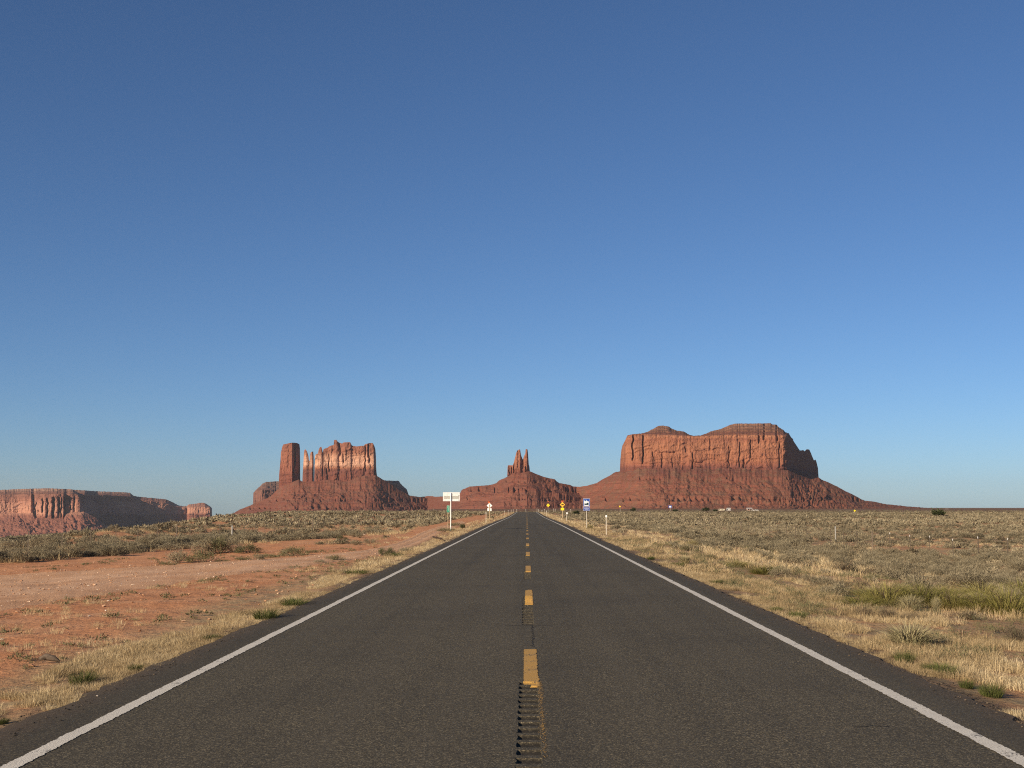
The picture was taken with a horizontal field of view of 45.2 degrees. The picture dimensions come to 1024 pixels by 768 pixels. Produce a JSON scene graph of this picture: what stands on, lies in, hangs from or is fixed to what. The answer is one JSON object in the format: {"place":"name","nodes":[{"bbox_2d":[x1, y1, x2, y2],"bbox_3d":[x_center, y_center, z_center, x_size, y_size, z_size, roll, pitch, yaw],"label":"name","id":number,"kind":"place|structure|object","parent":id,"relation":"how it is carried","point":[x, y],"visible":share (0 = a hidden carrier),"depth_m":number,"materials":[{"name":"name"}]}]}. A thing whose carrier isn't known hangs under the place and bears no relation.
{"place":"outdoors","nodes":[
{"label":"outdoors","id":0,"kind":"place"},
{"bbox_2d":[0,521,465,610],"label":"dirt track","id":1,"kind":"structure","parent":0,"point":[147,574],"depth_m":38.90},
{"bbox_2d":[452,512,514,527],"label":"dry grass","id":2,"kind":"structure","parent":0,"point":[487,521],"depth_m":170.38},
{"bbox_2d":[0,512,1023,767],"bbox_3d":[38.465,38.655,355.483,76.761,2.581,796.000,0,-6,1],"label":"road","id":3,"kind":"structure","parent":0,"point":[420,664],"depth_m":11.55,"materials":[{"name":"asphalt"}]},
{"bbox_2d":[0,512,516,767],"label":"edge line","id":4,"kind":"object","parent":3,"relation":"on","point":[38,752],"visible":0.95,"depth_m":11.42,"materials":[{"name":"white paint"}]},
{"bbox_2d":[1,553,1023,739],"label":"grass tufts","id":5,"kind":"object","parent":3,"relation":"on","point":[1017,719],"visible":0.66,"depth_m":13.77,"materials":[{"name":"plant"}]},
{"bbox_2d":[525,590,532,604],"bbox_3d":[0.325,4.084,23.558,0.160,0.019,3.900,0,-6,1],"label":"road marking","id":6,"kind":"object","parent":3,"relation":"on","point":[528,597],"visible":1,"depth_m":23.45,"materials":[{"name":"yellow paint"}]},
{"bbox_2d":[523,649,539,687],"bbox_3d":[0.207,3.050,13.270,0.171,0.019,3.080,0,-6,1],"label":"road marking","id":7,"kind":"object","parent":3,"relation":"on","point":[531,676],"visible":1,"depth_m":13.03,"materials":[{"name":"yellow paint"}]},
{"bbox_2d":[539,514,1023,766],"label":"edge line","id":8,"kind":"object","parent":3,"relation":"on","point":[1010,754],"visible":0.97,"depth_m":11.73,"materials":[{"name":"white paint"}]},
{"bbox_2d":[0,508,1023,728],"bbox_3d":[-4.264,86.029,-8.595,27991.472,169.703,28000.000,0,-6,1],"label":"ground","id":9,"kind":"structure","parent":0,"point":[13,673],"depth_m":23.81,"materials":[{"name":"soil"}]},
{"bbox_2d":[0,547,15,561],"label":"sagebrush","id":10,"kind":"object","parent":9,"relation":"on","point":[4,554],"visible":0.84,"depth_m":56.57,"materials":[{"name":"green plant"}]},
{"bbox_2d":[7,547,32,562],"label":"sagebrush","id":11,"kind":"object","parent":9,"relation":"on","point":[21,555],"visible":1,"depth_m":55.63,"materials":[{"name":"green plant"}]},
{"bbox_2d":[34,543,58,554],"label":"sagebrush","id":12,"kind":"object","parent":9,"relation":"on","point":[48,546],"visible":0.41,"depth_m":60.31,"materials":[{"name":"green plant"}]},
{"bbox_2d":[39,653,59,661],"bbox_3d":[-5.444,3.224,14.484,0.265,0.095,0.084,-1,-6,6],"label":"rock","id":13,"kind":"object","parent":9,"relation":"on","point":[48,657],"visible":0.98,"depth_m":14.45,"materials":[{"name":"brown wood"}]},
{"bbox_2d":[38,547,61,559],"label":"sagebrush","id":14,"kind":"object","parent":9,"relation":"on","point":[48,556],"visible":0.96,"depth_m":57.53,"materials":[{"name":"green plant"}]},
{"bbox_2d":[53,542,84,556],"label":"sagebrush","id":15,"kind":"object","parent":9,"relation":"on","point":[72,551],"visible":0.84,"depth_m":59.35,"materials":[{"name":"green plant"}]},
{"bbox_2d":[59,667,101,685],"bbox_3d":[-4.337,2.950,12.398,0.491,0.174,0.878,1,-6,-7],"label":"grass clump","id":16,"kind":"object","parent":9,"relation":"on","point":[89,678],"visible":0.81,"depth_m":12.39,"materials":[{"name":"plant"}]},
{"bbox_2d":[75,539,97,550],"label":"sagebrush","id":17,"kind":"object","parent":9,"relation":"on","point":[85,545],"visible":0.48,"depth_m":65.30,"materials":[{"name":"green plant"}]},
{"bbox_2d":[74,533,98,546],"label":"sagebrush","id":18,"kind":"object","parent":9,"relation":"on","point":[88,539],"visible":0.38,"depth_m":77.79,"materials":[{"name":"green plant"}]},
{"bbox_2d":[0,488,211,536],"bbox_3d":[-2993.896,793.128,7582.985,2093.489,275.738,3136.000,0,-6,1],"label":"wide mesa","id":19,"kind":"structure","parent":9,"relation":"on","point":[39,510],"depth_m":6563.18,"materials":[{"name":"stone"}]},
{"bbox_2d":[97,540,123,555],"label":"sagebrush","id":20,"kind":"object","parent":9,"relation":"on","point":[105,549],"visible":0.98,"depth_m":61.22,"materials":[{"name":"green plant"}]},
{"bbox_2d":[98,543,129,555],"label":"sagebrush","id":21,"kind":"object","parent":9,"relation":"on","point":[123,550],"visible":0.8,"depth_m":61.64,"materials":[{"name":"green plant"}]},
{"bbox_2d":[124,542,145,553],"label":"sagebrush","id":22,"kind":"object","parent":9,"relation":"on","point":[137,549],"visible":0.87,"depth_m":65.84,"materials":[{"name":"green plant"}]},
{"bbox_2d":[134,535,157,543],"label":"sagebrush","id":23,"kind":"object","parent":9,"relation":"on","point":[143,539],"visible":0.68,"depth_m":75.90,"materials":[{"name":"green plant"}]},
{"bbox_2d":[158,543,183,549],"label":"shrub","id":24,"kind":"object","parent":9,"relation":"on","point":[170,546],"visible":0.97,"depth_m":72.39,"materials":[{"name":"green plant"}]},
{"bbox_2d":[0,564,344,661],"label":"dry grass","id":25,"kind":"structure","parent":9,"relation":"on","point":[109,610],"depth_m":19.95,"materials":[{"name":"plant"}]},
{"bbox_2d":[166,549,192,563],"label":"shrub","id":26,"kind":"object","parent":9,"relation":"on","point":[177,556],"visible":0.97,"depth_m":46.42,"materials":[{"name":"beige plant"}]},
{"bbox_2d":[172,540,193,548],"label":"shrub","id":27,"kind":"object","parent":9,"relation":"on","point":[185,545],"visible":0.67,"depth_m":75.88,"materials":[{"name":"green plant"}]},
{"bbox_2d":[0,547,376,669],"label":"weeds","id":28,"kind":"object","parent":9,"relation":"on","point":[108,614],"visible":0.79,"depth_m":25.10,"materials":[{"name":"beige plant"}]},
{"bbox_2d":[0,571,377,715],"bbox_3d":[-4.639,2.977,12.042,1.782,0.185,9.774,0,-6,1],"label":"dry grass","id":29,"kind":"structure","parent":9,"relation":"on","point":[119,667],"depth_m":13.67,"materials":[{"name":"plant"}]},
{"bbox_2d":[0,547,378,666],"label":"gravel","id":30,"kind":"structure","parent":9,"relation":"on","point":[95,641],"depth_m":33.02,"materials":[{"name":"gravel"}]},
{"bbox_2d":[188,538,213,554],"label":"shrub","id":31,"kind":"object","parent":9,"relation":"on","point":[204,546],"visible":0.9,"depth_m":57.94,"materials":[{"name":"green plant"}]},
{"bbox_2d":[181,549,221,562],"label":"shrub","id":32,"kind":"object","parent":9,"relation":"on","point":[201,556],"visible":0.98,"depth_m":46.24,"materials":[{"name":"green plant"}]},
{"bbox_2d":[0,510,415,542],"bbox_3d":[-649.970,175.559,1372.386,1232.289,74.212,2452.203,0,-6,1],"label":"valley brush","id":33,"kind":"object","parent":9,"relation":"on","point":[104,529],"visible":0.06,"depth_m":323.94,"materials":[{"name":"green plant"}]},
{"bbox_2d":[2,513,417,552],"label":"wire fence","id":34,"kind":"object","parent":9,"relation":"on","point":[176,527],"visible":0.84,"depth_m":88.33,"materials":[{"name":"metal"}]},
{"bbox_2d":[203,535,229,553],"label":"shrub","id":35,"kind":"object","parent":9,"relation":"on","point":[217,545],"visible":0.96,"depth_m":58.39,"materials":[{"name":"green plant"}]},
{"bbox_2d":[219,541,244,551],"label":"shrub","id":36,"kind":"object","parent":9,"relation":"on","point":[228,548],"visible":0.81,"depth_m":58.59,"materials":[{"name":"green plant"}]},
{"bbox_2d":[234,542,264,553],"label":"shrub","id":37,"kind":"object","parent":9,"relation":"on","point":[249,549],"visible":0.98,"depth_m":57.23,"materials":[{"name":"green plant"}]},
{"bbox_2d":[242,531,263,542],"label":"sagebrush","id":38,"kind":"object","parent":9,"relation":"on","point":[255,536],"visible":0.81,"depth_m":86.71,"materials":[{"name":"green plant"}]},
{"bbox_2d":[253,481,278,503],"bbox_3d":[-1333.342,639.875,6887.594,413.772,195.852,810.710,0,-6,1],"label":"mesa","id":39,"kind":"structure","parent":9,"relation":"on","point":[265,490],"depth_m":6562.82,"materials":[{"name":"stone"}]},
{"bbox_2d":[250,607,284,620],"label":"grass clump","id":40,"kind":"object","parent":9,"relation":"on","point":[268,614],"visible":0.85,"depth_m":19.29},
{"bbox_2d":[276,545,307,555],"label":"shrub","id":41,"kind":"object","parent":9,"relation":"on","point":[294,549],"visible":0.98,"depth_m":50.24,"materials":[{"name":"green plant"}]},
{"bbox_2d":[277,597,311,605],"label":"grass clump","id":42,"kind":"object","parent":9,"relation":"on","point":[290,601],"visible":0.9,"depth_m":22.16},
{"bbox_2d":[235,440,427,513],"bbox_3d":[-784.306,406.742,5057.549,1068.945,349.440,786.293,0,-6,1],"label":"castle butte","id":43,"kind":"object","parent":9,"relation":"on","point":[337,475],"visible":0.83,"depth_m":4986.74,"materials":[{"name":"stone"}]},
{"bbox_2d":[384,480,408,494],"bbox_3d":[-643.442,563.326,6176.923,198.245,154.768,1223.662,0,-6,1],"label":"mesa","id":44,"kind":"structure","parent":9,"relation":"on","point":[398,485],"depth_m":6069.15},
{"bbox_2d":[330,527,478,573],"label":"dry grass","id":45,"kind":"structure","parent":9,"relation":"on","point":[366,565],"depth_m":44.35,"materials":[{"name":"plant"}]},
{"bbox_2d":[443,492,459,526],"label":"road sign","id":46,"kind":"object","parent":9,"relation":"on","point":[451,496],"visible":0.93,"depth_m":95.68,"materials":[{"name":"metal"}]},
{"bbox_2d":[424,449,582,509],"bbox_3d":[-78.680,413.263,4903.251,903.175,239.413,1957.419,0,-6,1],"label":"tower butte","id":47,"kind":"object","parent":9,"relation":"on","point":[521,485],"visible":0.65,"depth_m":4151.62,"materials":[{"name":"stone"}]},
{"bbox_2d":[0,515,1023,590],"bbox_3d":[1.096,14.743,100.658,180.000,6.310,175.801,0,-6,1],"label":"sagebrush field","id":48,"kind":"structure","parent":9,"relation":"on","point":[743,536],"depth_m":110.05,"materials":[{"name":"green plant"}]},
{"bbox_2d":[0,509,1023,543],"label":"distant sagebrush","id":49,"kind":"object","parent":9,"relation":"on","point":[968,519],"visible":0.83,"depth_m":257.11,"materials":[{"name":"green plant"}]},
{"bbox_2d":[583,498,589,526],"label":"viewpoint sign","id":50,"kind":"object","parent":9,"relation":"on","point":[586,504],"visible":0.98,"depth_m":104.28,"materials":[{"name":"metal"}]},
{"bbox_2d":[673,555,693,563],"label":"pale shrub","id":51,"kind":"object","parent":9,"relation":"on","point":[685,559],"visible":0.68,"depth_m":40.03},
{"bbox_2d":[715,560,761,566],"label":"broom shrub","id":52,"kind":"object","parent":9,"relation":"on","point":[735,563],"visible":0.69,"depth_m":38.96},
{"bbox_2d":[471,510,1023,512],"bbox_3d":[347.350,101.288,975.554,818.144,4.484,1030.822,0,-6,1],"label":"plain brush","id":53,"kind":"object","parent":9,"relation":"on","point":[802,511],"visible":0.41,"depth_m":1107.98,"materials":[{"name":"green plant"}]},
{"bbox_2d":[574,423,929,508],"bbox_3d":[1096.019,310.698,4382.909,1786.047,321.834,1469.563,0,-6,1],"label":"sandstone butte","id":54,"kind":"object","parent":9,"relation":"on","point":[753,466],"visible":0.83,"depth_m":3981.35,"materials":[{"name":"stone"}]},
{"bbox_2d":[736,563,793,574],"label":"broom shrub","id":55,"kind":"object","parent":9,"relation":"on","point":[763,570],"visible":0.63,"depth_m":34.76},
{"bbox_2d":[768,564,791,577],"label":"sagebrush","id":56,"kind":"object","parent":9,"relation":"on","point":[777,574],"visible":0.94,"depth_m":33.37,"materials":[{"name":"beige plant"}]},
{"bbox_2d":[773,549,803,564],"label":"sagebrush","id":57,"kind":"object","parent":9,"relation":"on","point":[791,558],"visible":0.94,"depth_m":43.46,"materials":[{"name":"beige plant"}]},
{"bbox_2d":[557,515,1023,579],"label":"dry grass","id":58,"kind":"structure","parent":9,"relation":"on","point":[751,557],"depth_m":48.42,"materials":[{"name":"plant"}]},
{"bbox_2d":[782,611,809,618],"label":"grass clump","id":59,"kind":"object","parent":9,"relation":"on","point":[797,615],"visible":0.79,"depth_m":19.76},
{"bbox_2d":[607,537,1023,682],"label":"grey weeds","id":60,"kind":"object","parent":9,"relation":"on","point":[736,581],"visible":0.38,"depth_m":24.95,"materials":[{"name":"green plant"}]},
{"bbox_2d":[805,576,835,586],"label":"sagebrush","id":61,"kind":"object","parent":9,"relation":"on","point":[826,580],"visible":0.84,"depth_m":29.73,"materials":[{"name":"beige plant"}]},
{"bbox_2d":[634,514,1023,557],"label":"wire fence","id":62,"kind":"object","parent":9,"relation":"on","point":[978,543],"visible":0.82,"depth_m":94.31,"materials":[{"name":"metal"}]},
{"bbox_2d":[815,579,851,596],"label":"sagebrush","id":63,"kind":"object","parent":9,"relation":"on","point":[838,587],"visible":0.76,"depth_m":26.00,"materials":[{"name":"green plant"}]},
{"bbox_2d":[826,553,851,562],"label":"sagebrush","id":64,"kind":"object","parent":9,"relation":"on","point":[840,558],"visible":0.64,"depth_m":49.55,"materials":[{"name":"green plant"}]},
{"bbox_2d":[825,556,858,572],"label":"sage shrub","id":65,"kind":"object","parent":9,"relation":"on","point":[843,567],"visible":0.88,"depth_m":40.87,"materials":[{"name":"beige plant"}]},
{"bbox_2d":[832,545,858,559],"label":"sagebrush","id":66,"kind":"object","parent":9,"relation":"on","point":[852,553],"visible":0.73,"depth_m":58.48,"materials":[{"name":"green plant"}]},
{"bbox_2d":[810,593,900,607],"bbox_3d":[6.664,4.108,23.329,2.391,0.290,2.300,-4,-7,36],"label":"broom shrub","id":67,"kind":"object","parent":9,"relation":"on","point":[874,602],"visible":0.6,"depth_m":23.19,"materials":[{"name":"plant"}]},
{"bbox_2d":[853,605,874,616],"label":"sage shrub","id":68,"kind":"object","parent":9,"relation":"on","point":[866,611],"visible":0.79,"depth_m":21.01,"materials":[{"name":"beige plant"}]},
{"bbox_2d":[862,562,901,574],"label":"sage shrub","id":69,"kind":"object","parent":9,"relation":"on","point":[868,570],"visible":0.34,"depth_m":40.41,"materials":[{"name":"beige plant"}]},
{"bbox_2d":[872,603,898,617],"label":"sage shrub","id":70,"kind":"object","parent":9,"relation":"on","point":[881,611],"visible":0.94,"depth_m":20.60,"materials":[{"name":"beige plant"}]},
{"bbox_2d":[874,564,900,578],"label":"sagebrush","id":71,"kind":"object","parent":9,"relation":"on","point":[879,572],"visible":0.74,"depth_m":39.00,"materials":[{"name":"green plant"}]},
{"bbox_2d":[836,579,954,606],"bbox_3d":[7.400,4.082,24.269,3.076,0.620,3.111,5,-7,-39],"label":"broom shrub","id":72,"kind":"object","parent":9,"relation":"on","point":[890,593],"visible":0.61,"depth_m":24.00,"materials":[{"name":"plant"}]},
{"bbox_2d":[889,649,917,663],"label":"grass clump","id":73,"kind":"object","parent":9,"relation":"on","point":[897,657],"visible":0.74,"depth_m":14.04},
{"bbox_2d":[890,565,921,577],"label":"sagebrush","id":74,"kind":"object","parent":9,"relation":"on","point":[905,571],"visible":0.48,"depth_m":39.73,"materials":[{"name":"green plant"}]},
{"bbox_2d":[891,561,920,570],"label":"sagebrush","id":75,"kind":"object","parent":9,"relation":"on","point":[906,565],"visible":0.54,"depth_m":43.69,"materials":[{"name":"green plant"}]},
{"bbox_2d":[864,620,955,646],"bbox_3d":[5.255,3.276,16.071,1.413,0.414,1.364,1,-6,-11],"label":"pale shrub","id":76,"kind":"object","parent":9,"relation":"on","point":[909,633],"visible":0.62,"depth_m":16.00,"materials":[{"name":"plant"}]},
{"bbox_2d":[893,593,929,610],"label":"pale shrub","id":77,"kind":"object","parent":9,"relation":"on","point":[909,602],"visible":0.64,"depth_m":22.64,"materials":[{"name":"plant"}]},
{"bbox_2d":[904,556,922,563],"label":"sagebrush","id":78,"kind":"object","parent":9,"relation":"on","point":[917,560],"visible":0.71,"depth_m":59.66,"materials":[{"name":"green plant"}]},
{"bbox_2d":[897,612,932,620],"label":"sage shrub","id":79,"kind":"object","parent":9,"relation":"on","point":[907,616],"visible":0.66,"depth_m":20.32,"materials":[{"name":"beige plant"}]},
{"bbox_2d":[898,574,940,590],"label":"sagebrush","id":80,"kind":"object","parent":9,"relation":"on","point":[921,581],"visible":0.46,"depth_m":30.10,"materials":[{"name":"beige plant"}]},
{"bbox_2d":[860,580,980,607],"bbox_3d":[8.029,4.139,24.364,2.657,0.611,2.763,0,-6,1],"label":"broom shrub","id":81,"kind":"object","parent":9,"relation":"on","point":[921,589],"visible":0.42,"depth_m":24.09,"materials":[{"name":"plant"}]},
{"bbox_2d":[930,597,941,609],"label":"pale shrub","id":82,"kind":"object","parent":9,"relation":"on","point":[935,603],"visible":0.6,"depth_m":23.07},
{"bbox_2d":[931,508,945,515],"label":"juniper tree","id":83,"kind":"object","parent":9,"relation":"on","point":[938,512],"visible":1,"depth_m":318.35,"materials":[{"name":"green plant"}]},
{"bbox_2d":[931,566,949,576],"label":"sagebrush","id":84,"kind":"object","parent":9,"relation":"on","point":[938,571],"visible":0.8,"depth_m":41.40,"materials":[{"name":"beige plant"}]},
{"bbox_2d":[929,660,965,675],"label":"grass clump","id":85,"kind":"object","parent":9,"relation":"on","point":[937,667],"visible":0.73,"depth_m":13.05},
{"bbox_2d":[908,585,988,610],"bbox_3d":[8.532,4.165,24.024,2.887,0.542,2.533,-3,-7,30],"label":"broom shrub","id":86,"kind":"object","parent":9,"relation":"on","point":[948,600],"visible":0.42,"depth_m":23.86,"materials":[{"name":"plant"}]},
{"bbox_2d":[913,585,987,594],"bbox_3d":[10.449,5.010,29.756,3.400,0.374,3.438,2,-6,-22],"label":"broom shrub","id":87,"kind":"object","parent":9,"relation":"on","point":[955,590],"visible":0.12,"depth_m":29.65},
{"bbox_2d":[936,569,973,586],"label":"sagebrush","id":88,"kind":"object","parent":9,"relation":"on","point":[951,577],"visible":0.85,"depth_m":35.56,"materials":[{"name":"beige plant"}]},
{"bbox_2d":[954,678,977,688],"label":"grass clump","id":89,"kind":"object","parent":9,"relation":"on","point":[969,685],"visible":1,"depth_m":12.04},
{"bbox_2d":[947,608,987,620],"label":"sage shrub","id":90,"kind":"object","parent":9,"relation":"on","point":[961,615],"visible":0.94,"depth_m":21.14,"materials":[{"name":"beige plant"}]},
{"bbox_2d":[955,569,987,586],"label":"sagebrush","id":91,"kind":"object","parent":9,"relation":"on","point":[967,574],"visible":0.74,"depth_m":35.67,"materials":[{"name":"beige plant"}]},
{"bbox_2d":[924,588,1023,613],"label":"broom shrub","id":92,"kind":"object","parent":9,"relation":"on","point":[972,603],"visible":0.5,"depth_m":23.40,"materials":[{"name":"plant"}]},
{"bbox_2d":[944,579,1023,596],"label":"broom shrub","id":93,"kind":"object","parent":9,"relation":"on","point":[977,588],"visible":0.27,"depth_m":30.52,"materials":[{"name":"plant"}]},
{"bbox_2d":[967,569,1001,587],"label":"sagebrush","id":94,"kind":"object","parent":9,"relation":"on","point":[990,577],"visible":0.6,"depth_m":35.80,"materials":[{"name":"beige plant"}]},
{"bbox_2d":[950,583,1023,616],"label":"broom shrub","id":95,"kind":"object","parent":9,"relation":"on","point":[1017,601],"visible":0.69,"depth_m":23.12,"materials":[{"name":"plant"}]},
{"bbox_2d":[974,680,1012,698],"bbox_3d":[4.515,2.866,11.576,0.421,0.157,0.752,-1,-6,7],"label":"grass clump","id":96,"kind":"object","parent":9,"relation":"on","point":[991,692],"visible":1,"depth_m":11.54,"materials":[{"name":"plant"}]},
{"bbox_2d":[964,576,1023,598],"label":"broom shrub","id":97,"kind":"object","parent":9,"relation":"on","point":[1018,584],"visible":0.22,"depth_m":31.01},
{"bbox_2d":[991,580,1021,598],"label":"sagebrush","id":98,"kind":"object","parent":9,"relation":"on","point":[1003,589],"visible":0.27,"depth_m":28.93,"materials":[{"name":"beige plant"}]},
{"bbox_2d":[997,551,1017,563],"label":"sagebrush","id":99,"kind":"object","parent":9,"relation":"on","point":[1005,558],"visible":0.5,"depth_m":62.44,"materials":[{"name":"beige plant"}]},
{"bbox_2d":[996,576,1023,589],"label":"sagebrush","id":100,"kind":"object","parent":9,"relation":"on","point":[1015,580],"visible":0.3,"depth_m":36.16,"materials":[{"name":"beige plant"}]},
{"bbox_2d":[999,623,1023,643],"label":"sage shrub","id":101,"kind":"object","parent":9,"relation":"on","point":[1019,636],"visible":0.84,"depth_m":16.99,"materials":[{"name":"beige plant"}]},
{"bbox_2d":[1006,560,1023,571],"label":"sagebrush","id":102,"kind":"object","parent":9,"relation":"on","point":[1016,564],"visible":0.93,"depth_m":54.98,"materials":[{"name":"beige plant"}]},
{"bbox_2d":[0,0,1023,515],"label":"sky","id":103,"kind":"structure","parent":0,"point":[451,238],"materials":[{"name":"blue"}]},
{"bbox_2d":[539,512,607,528],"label":"dry grass","id":104,"kind":"structure","parent":0,"point":[572,523],"depth_m":154.56,"materials":[{"name":"plant"}]},
{"bbox_2d":[575,527,738,574],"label":"dry grass","id":105,"kind":"structure","parent":0,"point":[700,567],"depth_m":49.56,"materials":[{"name":"plant"}]},
{"bbox_2d":[677,570,1023,720],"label":"dry grass","id":106,"kind":"structure","parent":0,"point":[837,626],"depth_m":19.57,"materials":[{"name":"plant"}]},
{"bbox_2d":[738,561,1023,625],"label":"dry grass","id":107,"kind":"structure","parent":0,"point":[1006,615],"depth_m":23.35,"materials":[{"name":"plant"}]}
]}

